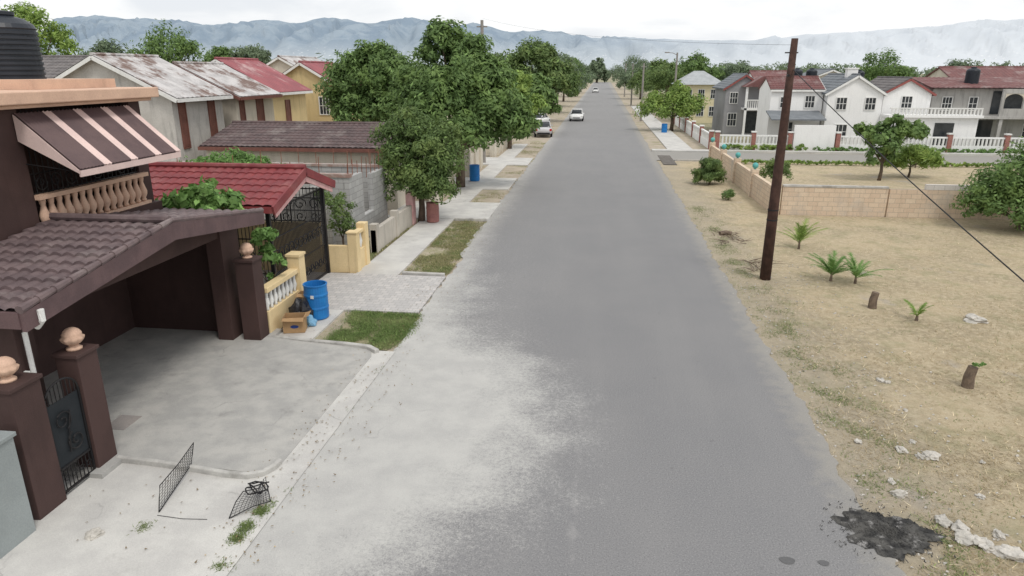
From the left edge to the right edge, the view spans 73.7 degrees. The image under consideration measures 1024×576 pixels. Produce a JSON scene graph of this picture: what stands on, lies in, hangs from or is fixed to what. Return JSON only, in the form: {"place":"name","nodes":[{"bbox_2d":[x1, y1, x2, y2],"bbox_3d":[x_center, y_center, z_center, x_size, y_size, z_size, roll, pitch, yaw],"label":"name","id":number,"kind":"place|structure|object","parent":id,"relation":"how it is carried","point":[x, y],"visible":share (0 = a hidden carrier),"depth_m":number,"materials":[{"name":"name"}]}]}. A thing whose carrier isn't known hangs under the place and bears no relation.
{"place":"outdoors","nodes":[
{"label":"outdoors","id":0,"kind":"place"},
{"bbox_2d":[41,55,88,77],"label":"house","id":1,"kind":"structure","parent":0,"point":[54,65],"depth_m":37.19,"materials":[{"name":"grey paint"}]},
{"bbox_2d":[54,52,232,161],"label":"house","id":2,"kind":"structure","parent":0,"point":[183,112],"depth_m":31.85,"materials":[{"name":"grey paint"}]},
{"bbox_2d":[177,102,191,148],"bbox_3d":[-15.331,-7.652,31.937,0.083,2.220,0.570,2,18,7],"label":"window","id":3,"kind":"structure","parent":2,"relation":"in","point":[182,111],"depth_m":31.94,"materials":[{"name":"brown wood"}]},
{"bbox_2d":[207,100,217,136],"bbox_3d":[-15.021,-8.544,34.256,0.083,2.120,0.620,2,18,7],"label":"window","id":4,"kind":"structure","parent":2,"relation":"in","point":[210,103],"depth_m":34.25,"materials":[{"name":"brown wood"}]},
{"bbox_2d":[0,351,394,575],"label":"footpath","id":5,"kind":"structure","parent":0,"point":[52,546],"depth_m":9.58,"materials":[{"name":"concrete"}]},
{"bbox_2d":[0,430,35,558],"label":"wall","id":6,"kind":"structure","parent":5,"relation":"on","point":[17,525],"depth_m":8.93,"materials":[{"name":"grey paint"}]},
{"bbox_2d":[0,372,66,519],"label":"gate pillar","id":7,"kind":"structure","parent":5,"relation":"on","point":[23,414],"depth_m":9.41,"materials":[{"name":"brown paint"}]},
{"bbox_2d":[0,356,18,383],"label":"ball finial","id":8,"kind":"object","parent":7,"relation":"on","point":[9,367],"visible":1,"depth_m":9.12,"materials":[{"name":"pink paint"}]},
{"bbox_2d":[50,343,116,467],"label":"gate pillar","id":9,"kind":"structure","parent":5,"relation":"on","point":[81,367],"depth_m":10.48,"materials":[{"name":"brown paint"}]},
{"bbox_2d":[44,377,95,493],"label":"iron gate","id":10,"kind":"structure","parent":9,"relation":"attached to","point":[69,427],"depth_m":10.12,"materials":[{"name":"black metal"}]},
{"bbox_2d":[59,327,84,351],"bbox_3d":[-6.614,0.758,10.273,0.312,0.344,0.312,10,20,28],"label":"ball finial","id":11,"kind":"object","parent":9,"relation":"on","point":[72,338],"visible":1,"depth_m":10.19,"materials":[{"name":"pink paint"}]},
{"bbox_2d":[0,78,264,406],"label":"brown house","id":12,"kind":"structure","parent":5,"relation":"on","point":[100,259],"depth_m":12.99,"materials":[{"name":"paint"}]},
{"bbox_2d":[0,10,46,78],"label":"water tank","id":13,"kind":"object","parent":12,"relation":"on","point":[20,54],"visible":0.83,"depth_m":13.28,"materials":[{"name":"black plastic"}]},
{"bbox_2d":[12,105,180,176],"bbox_3d":[-7.831,-2.913,13.204,1.078,1.080,3.023,2,18,7],"label":"awning","id":14,"kind":"object","parent":12,"relation":"attached to","point":[83,142],"depth_m":12.77,"materials":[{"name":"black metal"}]},
{"bbox_2d":[158,442,193,511],"bbox_3d":[-5.010,2.809,10.213,0.082,0.451,1.173,0,18,-2],"label":"wire panel","id":15,"kind":"object","parent":5,"relation":"on","point":[174,488],"visible":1,"depth_m":10.13,"materials":[{"name":"black metal"}]},
{"bbox_2d":[229,476,270,518],"bbox_3d":[-3.777,3.025,9.819,0.249,0.277,0.701,14,22,37],"label":"wire panel","id":16,"kind":"object","parent":5,"relation":"on","point":[258,493],"visible":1,"depth_m":9.85,"materials":[{"name":"black metal"}]},
{"bbox_2d":[126,365,384,571],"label":"kerb weeds","id":17,"kind":"object","parent":5,"relation":"on","point":[260,510],"visible":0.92,"depth_m":9.39,"materials":[{"name":"green plant"}]},
{"bbox_2d":[43,327,370,478],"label":"driveway","id":18,"kind":"structure","parent":0,"point":[239,403],"depth_m":13.26,"materials":[{"name":"concrete"}]},
{"bbox_2d":[111,414,141,429],"bbox_3d":[-6.893,2.371,12.071,0.430,0.012,0.560,2,18,7],"label":"drain cover","id":19,"kind":"object","parent":18,"relation":"on","point":[121,422],"visible":0.71,"depth_m":12.09,"materials":[{"name":"concrete"}]},
{"bbox_2d":[172,61,282,127],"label":"house","id":20,"kind":"structure","parent":0,"point":[252,100],"depth_m":37.18,"materials":[{"name":"beige paint"}]},
{"bbox_2d":[210,57,312,120],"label":"house","id":21,"kind":"structure","parent":0,"point":[290,105],"depth_m":44.75,"materials":[{"name":"red metal"}]},
{"bbox_2d":[266,55,320,72],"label":"house","id":22,"kind":"structure","parent":0,"point":[281,63],"depth_m":59.99,"materials":[{"name":"beige paint"}]},
{"bbox_2d":[198,120,415,209],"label":"carport house","id":23,"kind":"structure","parent":0,"point":[324,140],"depth_m":31.39,"materials":[{"name":"beige paint"}]},
{"bbox_2d":[283,60,363,121],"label":"house","id":24,"kind":"structure","parent":0,"point":[307,74],"depth_m":50.24,"materials":[{"name":"yellow paint"}]},
{"bbox_2d":[262,270,445,313],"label":"tiled driveway","id":25,"kind":"structure","parent":0,"point":[388,292],"depth_m":19.45,"materials":[{"name":"tile"}]},
{"bbox_2d":[279,144,532,338],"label":"sidewalk","id":26,"kind":"structure","parent":0,"point":[397,256],"depth_m":29.13,"materials":[{"name":"concrete"}]},
{"bbox_2d":[76,199,505,567],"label":"leaf litter","id":27,"kind":"object","parent":26,"relation":"on","point":[322,420],"visible":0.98,"depth_m":11.58,"materials":[{"name":"brown plant"}]},
{"bbox_2d":[281,311,310,332],"bbox_3d":[-5.173,0.835,16.438,0.620,0.420,0.520,-2,18,-7],"label":"cardboard box","id":28,"kind":"object","parent":26,"relation":"on","point":[294,322],"visible":1,"depth_m":16.33,"materials":[{"name":"brown cardboard"}]},
{"bbox_2d":[288,297,313,315],"bbox_3d":[-5.243,0.537,16.989,0.592,0.656,0.708,2,18,7],"label":"rubbish bag","id":29,"kind":"object","parent":26,"relation":"on","point":[300,305],"visible":0.47,"depth_m":16.82,"materials":[{"name":"black plastic"}]},
{"bbox_2d":[302,280,328,319],"bbox_3d":[-4.955,0.315,17.286,0.600,0.900,0.615,2,18,7],"label":"barrel","id":30,"kind":"object","parent":26,"relation":"on","point":[315,294],"visible":0.91,"depth_m":17.08,"materials":[{"name":"blue plastic"}]},
{"bbox_2d":[426,201,438,222],"bbox_3d":[-3.297,-3.158,28.398,0.540,0.810,0.540,2,18,7],"label":"barrel","id":31,"kind":"object","parent":26,"relation":"on","point":[432,211],"visible":0.95,"depth_m":28.21,"materials":[{"name":"red plastic"}]},
{"bbox_2d":[281,82,592,350],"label":"verge","id":32,"kind":"structure","parent":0,"point":[568,104],"depth_m":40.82,"materials":[{"name":"green plant"}]},
{"bbox_2d":[155,175,245,210],"bbox_3d":[-7.452,-0.876,16.722,2.293,3.678,1.611,2,18,7],"label":"shrub","id":33,"kind":"object","parent":32,"relation":"on","point":[205,195],"visible":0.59,"depth_m":16.05,"materials":[{"name":"green plant"}]},
{"bbox_2d":[176,146,285,163],"bbox_3d":[-10.894,-3.973,27.145,4.417,3.287,2.219,2,18,7],"label":"shrub","id":34,"kind":"object","parent":32,"relation":"on","point":[240,157],"visible":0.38,"depth_m":26.68,"materials":[{"name":"green plant"}]},
{"bbox_2d":[148,162,335,295],"bbox_3d":[-9.143,-1.774,19.508,7.105,3.600,4.168,2,18,7],"label":"red carport","id":35,"kind":"object","parent":32,"relation":"on","point":[271,189],"visible":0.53,"depth_m":18.62,"materials":[{"name":"tile"}]},
{"bbox_2d":[232,255,269,339],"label":"gate pillar","id":36,"kind":"structure","parent":32,"relation":"on","point":[251,294],"depth_m":15.53,"materials":[{"name":"brown paint"}]},
{"bbox_2d":[250,227,287,303],"bbox_3d":[-5.988,-0.280,16.711,1.023,2.547,0.794,-7,19,-21],"label":"shrub","id":37,"kind":"object","parent":32,"relation":"on","point":[258,236],"visible":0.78,"depth_m":16.36,"materials":[{"name":"green plant"}]},
{"bbox_2d":[167,148,387,244],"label":"unfinished building","id":38,"kind":"structure","parent":32,"relation":"on","point":[362,186],"depth_m":25.87,"materials":[{"name":"grey concrete"}]},
{"bbox_2d":[264,251,306,332],"bbox_3d":[-5.677,0.093,16.991,0.380,1.560,2.080,2,18,7],"label":"yellow fence","id":39,"kind":"object","parent":32,"relation":"on","point":[292,278],"visible":0.84,"depth_m":16.92,"materials":[{"name":"paint"}]},
{"bbox_2d":[116,218,485,478],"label":"kerb","id":40,"kind":"structure","parent":32,"relation":"on","point":[276,464],"depth_m":10.87,"materials":[{"name":"concrete"}]},
{"bbox_2d":[314,189,357,244],"bbox_3d":[-5.875,-2.182,23.084,1.201,2.331,1.558,-14,23,-38],"label":"shrub","id":41,"kind":"object","parent":32,"relation":"on","point":[340,202],"visible":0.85,"depth_m":22.78,"materials":[{"name":"green plant"}]},
{"bbox_2d":[322,221,369,272],"bbox_3d":[-5.578,-1.313,21.729,1.770,1.420,1.290,2,18,7],"label":"yellow fence","id":42,"kind":"object","parent":32,"relation":"on","point":[353,256],"visible":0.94,"depth_m":21.32,"materials":[{"name":"paint"}]},
{"bbox_2d":[313,39,438,121],"bbox_3d":[-7.025,-10.658,40.652,9.610,7.887,5.135,2,18,7],"label":"tree","id":43,"kind":"object","parent":32,"relation":"on","point":[360,79],"visible":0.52,"depth_m":39.45,"materials":[{"name":"green plant"}]},
{"bbox_2d":[332,311,419,350],"bbox_3d":[-3.386,1.006,16.733,1.952,0.001,2.553,2,18,7],"label":"grass patch","id":44,"kind":"object","parent":32,"relation":"on","point":[346,325],"visible":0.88,"depth_m":16.64,"materials":[{"name":"green plant"}]},
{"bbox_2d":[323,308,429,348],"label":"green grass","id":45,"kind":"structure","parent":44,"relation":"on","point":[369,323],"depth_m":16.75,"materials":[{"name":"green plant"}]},
{"bbox_2d":[369,191,415,253],"bbox_3d":[-4.459,-2.591,25.929,0.300,1.320,5.100,2,18,7],"label":"fence","id":46,"kind":"object","parent":32,"relation":"on","point":[397,223],"visible":0.91,"depth_m":25.56,"materials":[{"name":"white concrete"}]},
{"bbox_2d":[367,104,469,221],"bbox_3d":[-3.820,-5.056,28.047,4.287,4.824,3.789,2,18,7],"label":"tree","id":47,"kind":"object","parent":32,"relation":"on","point":[419,159],"visible":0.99,"depth_m":27.23,"materials":[{"name":"green plant"}]},
{"bbox_2d":[387,15,542,186],"bbox_3d":[-2.547,-9.540,35.615,8.224,8.802,5.331,2,18,7],"label":"tree","id":48,"kind":"object","parent":32,"relation":"on","point":[468,85],"visible":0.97,"depth_m":34.48,"materials":[{"name":"green plant"}]},
{"bbox_2d":[464,145,482,176],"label":"garden wall","id":49,"kind":"structure","parent":32,"relation":"on","point":[476,157],"depth_m":42.20,"materials":[{"name":"beige paint"}]},
{"bbox_2d":[507,69,548,148],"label":"tree","id":50,"kind":"object","parent":32,"relation":"on","point":[523,80],"visible":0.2,"depth_m":53.74,"materials":[{"name":"green plant"}]},
{"bbox_2d":[492,36,580,114],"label":"tree","id":51,"kind":"object","parent":32,"relation":"on","point":[544,58],"visible":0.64,"depth_m":82.33,"materials":[{"name":"green plant"}]},
{"bbox_2d":[528,72,562,132],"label":"tree","id":52,"kind":"object","parent":32,"relation":"on","point":[541,83],"visible":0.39,"depth_m":68.31,"materials":[{"name":"green plant"}]},
{"bbox_2d":[0,0,1023,39],"label":"sky","id":53,"kind":"structure","parent":0,"point":[648,19],"materials":[{"name":"white"}]},
{"bbox_2d":[41,15,1023,73],"bbox_3d":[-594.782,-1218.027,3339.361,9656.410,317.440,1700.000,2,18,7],"label":"mountains","id":54,"kind":"structure","parent":0,"point":[989,41],"depth_m":3163.27,"materials":[{"name":"grey stone"}]},
{"bbox_2d":[227,82,906,575],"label":"road","id":55,"kind":"structure","parent":0,"point":[587,376],"depth_m":12.15,"materials":[{"name":"grey asphalt"}]},
{"bbox_2d":[820,497,956,568],"bbox_3d":[5.113,3.313,9.341,1.759,0.034,1.467,2,18,7],"label":"burnt heap","id":56,"kind":"object","parent":55,"relation":"on","point":[897,537],"visible":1,"depth_m":9.28,"materials":[{"name":"black wood"}]},
{"bbox_2d":[292,74,1015,475],"bbox_3d":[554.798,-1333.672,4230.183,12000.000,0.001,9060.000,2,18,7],"label":"ground","id":57,"kind":"structure","parent":0,"point":[706,126],"depth_m":82.05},
{"bbox_2d":[0,1,83,54],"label":"tree","id":58,"kind":"object","parent":57,"relation":"on","point":[52,34],"visible":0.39,"depth_m":71.71,"materials":[{"name":"green plant"}]},
{"bbox_2d":[79,37,130,54],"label":"tree","id":59,"kind":"object","parent":57,"relation":"on","point":[103,46],"visible":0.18,"depth_m":86.56,"materials":[{"name":"green plant"}]},
{"bbox_2d":[126,20,212,63],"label":"tree","id":60,"kind":"object","parent":57,"relation":"on","point":[184,48],"visible":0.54,"depth_m":85.00,"materials":[{"name":"green plant"}]},
{"bbox_2d":[200,45,234,61],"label":"tree","id":61,"kind":"object","parent":57,"relation":"on","point":[220,51],"visible":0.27,"depth_m":99.52,"materials":[{"name":"green plant"}]},
{"bbox_2d":[228,43,271,63],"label":"tree","id":62,"kind":"object","parent":57,"relation":"on","point":[260,54],"visible":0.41,"depth_m":88.89,"materials":[{"name":"green plant"}]},
{"bbox_2d":[585,57,610,82],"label":"tree","id":63,"kind":"object","parent":57,"relation":"on","point":[598,68],"visible":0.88,"depth_m":380.36,"materials":[{"name":"green plant"}]},
{"bbox_2d":[606,54,640,80],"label":"tree","id":64,"kind":"object","parent":57,"relation":"on","point":[629,62],"visible":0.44,"depth_m":242.75,"materials":[{"name":"green plant"}]},
{"bbox_2d":[625,57,671,92],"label":"tree","id":65,"kind":"object","parent":57,"relation":"on","point":[655,64],"visible":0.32,"depth_m":122.90,"materials":[{"name":"green plant"}]},
{"bbox_2d":[633,62,688,103],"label":"tree","id":66,"kind":"object","parent":57,"relation":"on","point":[659,80],"visible":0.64,"depth_m":96.86,"materials":[{"name":"green plant"}]},
{"bbox_2d":[315,53,1023,93],"bbox_3d":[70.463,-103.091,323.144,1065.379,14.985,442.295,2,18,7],"label":"distant wood","id":67,"kind":"object","parent":57,"relation":"on","point":[840,69],"visible":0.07,"depth_m":275.19,"materials":[{"name":"green plant"}]},
{"bbox_2d":[674,113,714,149],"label":"baluster fence","id":68,"kind":"object","parent":57,"relation":"on","point":[701,135],"visible":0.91,"depth_m":64.03,"materials":[{"name":"white paint"}]},
{"bbox_2d":[665,49,725,80],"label":"tree","id":69,"kind":"object","parent":57,"relation":"on","point":[696,61],"visible":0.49,"depth_m":108.28,"materials":[{"name":"green plant"}]},
{"bbox_2d":[671,71,720,122],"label":"hip roof house","id":70,"kind":"structure","parent":57,"relation":"on","point":[701,82],"depth_m":83.76,"materials":[{"name":"beige paint"}]},
{"bbox_2d":[717,60,755,80],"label":"tree","id":71,"kind":"object","parent":57,"relation":"on","point":[739,67],"visible":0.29,"depth_m":109.91,"materials":[{"name":"green plant"}]},
{"bbox_2d":[715,131,793,150],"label":"baluster fence","id":72,"kind":"object","parent":57,"relation":"on","point":[753,135],"visible":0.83,"depth_m":54.39,"materials":[{"name":"white paint"}]},
{"bbox_2d":[720,143,807,150],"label":"hedge","id":73,"kind":"object","parent":57,"relation":"on","point":[772,147],"visible":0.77,"depth_m":53.94,"materials":[{"name":"green plant"}]},
{"bbox_2d":[766,110,836,150],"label":"yard wall","id":74,"kind":"structure","parent":57,"relation":"on","point":[810,137],"depth_m":53.82,"materials":[{"name":"white paint"}]},
{"bbox_2d":[853,47,917,80],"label":"tree","id":75,"kind":"object","parent":57,"relation":"on","point":[875,71],"visible":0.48,"depth_m":94.04,"materials":[{"name":"green plant"}]},
{"bbox_2d":[812,146,1019,152],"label":"hedge","id":76,"kind":"object","parent":57,"relation":"on","point":[950,150],"visible":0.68,"depth_m":52.33,"materials":[{"name":"green plant"}]},
{"bbox_2d":[834,132,1023,153],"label":"baluster fence","id":77,"kind":"object","parent":57,"relation":"on","point":[1005,140],"visible":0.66,"depth_m":52.59,"materials":[{"name":"white paint"}]},
{"bbox_2d":[880,108,983,145],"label":"white annex","id":78,"kind":"object","parent":57,"relation":"on","point":[958,125],"visible":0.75,"depth_m":53.01,"materials":[{"name":"paint"}]},
{"bbox_2d":[932,123,954,145],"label":"doorway","id":79,"kind":"structure","parent":78,"relation":"in","point":[940,129],"depth_m":53.18,"materials":[{"name":"grey glass"}]},
{"bbox_2d":[612,83,707,149],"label":"verge","id":80,"kind":"structure","parent":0,"point":[650,138],"depth_m":76.02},
{"bbox_2d":[615,60,650,98],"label":"tree","id":81,"kind":"object","parent":80,"relation":"on","point":[627,75],"visible":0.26,"depth_m":155.37,"materials":[{"name":"green plant"}]},
{"bbox_2d":[634,79,710,130],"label":"tree","id":82,"kind":"object","parent":80,"relation":"on","point":[681,101],"visible":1,"depth_m":71.22,"materials":[{"name":"green plant"}]},
{"bbox_2d":[712,73,764,134],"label":"house","id":83,"kind":"structure","parent":0,"point":[736,99],"depth_m":68.57,"materials":[{"name":"grey paint"}]},
{"bbox_2d":[748,70,786,78],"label":"house","id":84,"kind":"structure","parent":0,"point":[753,74],"depth_m":82.05,"materials":[{"name":"white paint"}]},
{"bbox_2d":[755,76,825,143],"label":"house","id":85,"kind":"structure","parent":0,"point":[805,97],"depth_m":56.48,"materials":[{"name":"white paint"}]},
{"bbox_2d":[631,106,1019,155],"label":"sidewalk","id":86,"kind":"structure","parent":0,"point":[670,140],"depth_m":54.31,"materials":[{"name":"concrete"}]},
{"bbox_2d":[653,152,1013,163],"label":"side street","id":87,"kind":"structure","parent":0,"point":[828,157],"depth_m":50.13,"materials":[{"name":"grey asphalt"}]},
{"bbox_2d":[657,161,1023,575],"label":"dry field","id":88,"kind":"structure","parent":0,"point":[701,194],"depth_m":16.53,"materials":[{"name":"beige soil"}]},
{"bbox_2d":[690,157,726,184],"bbox_3d":[10.969,-6.564,38.034,2.152,1.672,1.748,-4,18,-14],"label":"shrub","id":89,"kind":"object","parent":88,"relation":"on","point":[709,170],"visible":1,"depth_m":37.81,"materials":[{"name":"green plant"}]},
{"bbox_2d":[708,137,781,214],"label":"block wall","id":90,"kind":"structure","parent":88,"relation":"on","point":[754,185],"depth_m":36.12,"materials":[{"name":"beige concrete"}]},
{"bbox_2d":[759,158,793,179],"bbox_3d":[14.230,-6.207,36.871,1.974,1.683,1.561,2,18,7],"label":"shrub","id":91,"kind":"object","parent":88,"relation":"on","point":[769,165],"visible":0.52,"depth_m":36.64,"materials":[{"name":"green plant"}]},
{"bbox_2d":[759,38,797,280],"bbox_3d":[7.689,-3.515,19.754,0.347,6.972,0.324,-8,19,-25],"label":"utility pole","id":92,"kind":"object","parent":88,"relation":"on","point":[769,238],"visible":0.96,"depth_m":19.72,"materials":[{"name":"brown wood"}]},
{"bbox_2d":[793,69,1023,281],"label":"overhead wire","id":93,"kind":"object","parent":92,"relation":"attached to","point":[1004,264],"visible":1,"depth_m":13.07,"materials":[{"name":"black metal"}]},
{"bbox_2d":[777,218,827,248],"bbox_3d":[10.262,-1.964,24.493,2.018,1.053,1.522,10,20,29],"label":"young palm","id":94,"kind":"object","parent":88,"relation":"on","point":[801,230],"visible":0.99,"depth_m":24.18,"materials":[{"name":"green plant"}]},
{"bbox_2d":[803,250,870,280],"bbox_3d":[9.583,-0.598,20.531,1.716,0.839,2.148,2,18,7],"label":"young palm","id":95,"kind":"object","parent":88,"relation":"on","point":[832,268],"visible":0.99,"depth_m":20.47,"materials":[{"name":"green plant"}]},
{"bbox_2d":[685,206,1023,575],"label":"roadside weeds","id":96,"kind":"object","parent":88,"relation":"on","point":[836,399],"visible":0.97,"depth_m":12.95,"materials":[{"name":"plant"}]},
{"bbox_2d":[843,252,894,283],"bbox_3d":[10.294,-0.483,20.163,1.427,0.843,1.436,-13,22,-36],"label":"young palm","id":97,"kind":"object","parent":88,"relation":"on","point":[855,273],"visible":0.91,"depth_m":20.30,"materials":[{"name":"green plant"}]},
{"bbox_2d":[741,159,1004,166],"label":"hedge","id":98,"kind":"object","parent":88,"relation":"on","point":[850,163],"visible":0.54,"depth_m":45.78,"materials":[{"name":"green plant"}]},
{"bbox_2d":[853,113,930,180],"bbox_3d":[21.519,-8.050,39.102,4.149,3.851,2.663,2,18,7],"label":"tree","id":99,"kind":"object","parent":88,"relation":"on","point":[886,136],"visible":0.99,"depth_m":38.49,"materials":[{"name":"green plant"}]},
{"bbox_2d":[779,184,1016,219],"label":"block wall","id":100,"kind":"structure","parent":88,"relation":"on","point":[847,200],"depth_m":29.49,"materials":[{"name":"concrete"}]},
{"bbox_2d":[877,143,947,177],"bbox_3d":[23.697,-7.611,40.498,3.813,2.171,2.576,12,21,34],"label":"tree","id":101,"kind":"object","parent":88,"relation":"on","point":[919,153],"visible":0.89,"depth_m":39.92,"materials":[{"name":"green plant"}]},
{"bbox_2d":[953,529,976,545],"bbox_3d":[6.099,3.357,9.182,0.294,0.095,0.311,2,18,7],"label":"stone","id":102,"kind":"object","parent":88,"relation":"on","point":[965,537],"visible":0.98,"depth_m":9.16,"materials":[{"name":"stone"}]},
{"bbox_2d":[961,362,986,388],"bbox_3d":[9.193,1.718,13.592,0.363,0.624,0.230,2,18,7],"label":"tree stump","id":103,"kind":"object","parent":88,"relation":"on","point":[968,378],"visible":1,"depth_m":13.54,"materials":[{"name":"brown wood"}]},
{"bbox_2d":[949,136,1023,230],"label":"tree","id":104,"kind":"object","parent":88,"relation":"on","point":[1003,192],"visible":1,"depth_m":26.63,"materials":[{"name":"green plant"}]},
{"bbox_2d":[991,544,1023,562],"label":"stone","id":105,"kind":"object","parent":88,"relation":"on","point":[1005,551],"visible":1,"depth_m":8.86,"materials":[{"name":"stone"}]},
{"bbox_2d":[819,68,887,144],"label":"house","id":106,"kind":"structure","parent":0,"point":[852,96],"depth_m":54.85,"materials":[{"name":"white paint"}]},
{"bbox_2d":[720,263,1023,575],"bbox_3d":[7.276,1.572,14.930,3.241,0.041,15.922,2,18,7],"label":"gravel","id":107,"kind":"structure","parent":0,"point":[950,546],"depth_m":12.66,"materials":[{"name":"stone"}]},
{"bbox_2d":[870,76,936,120],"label":"house","id":108,"kind":"structure","parent":0,"point":[905,92],"depth_m":54.81,"materials":[{"name":"white paint"}]},
{"bbox_2d":[913,77,1023,145],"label":"grey house","id":109,"kind":"structure","parent":0,"point":[1000,100],"depth_m":55.85,"materials":[{"name":"beige paint"}]},
{"bbox_2d":[975,120,992,144],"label":"doorway","id":110,"kind":"structure","parent":109,"relation":"in","point":[984,127],"depth_m":56.26,"materials":[{"name":"black glass"}]},
{"bbox_2d":[925,66,1023,76],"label":"house","id":111,"kind":"structure","parent":0,"point":[986,71],"depth_m":71.85,"materials":[{"name":"beige paint"}]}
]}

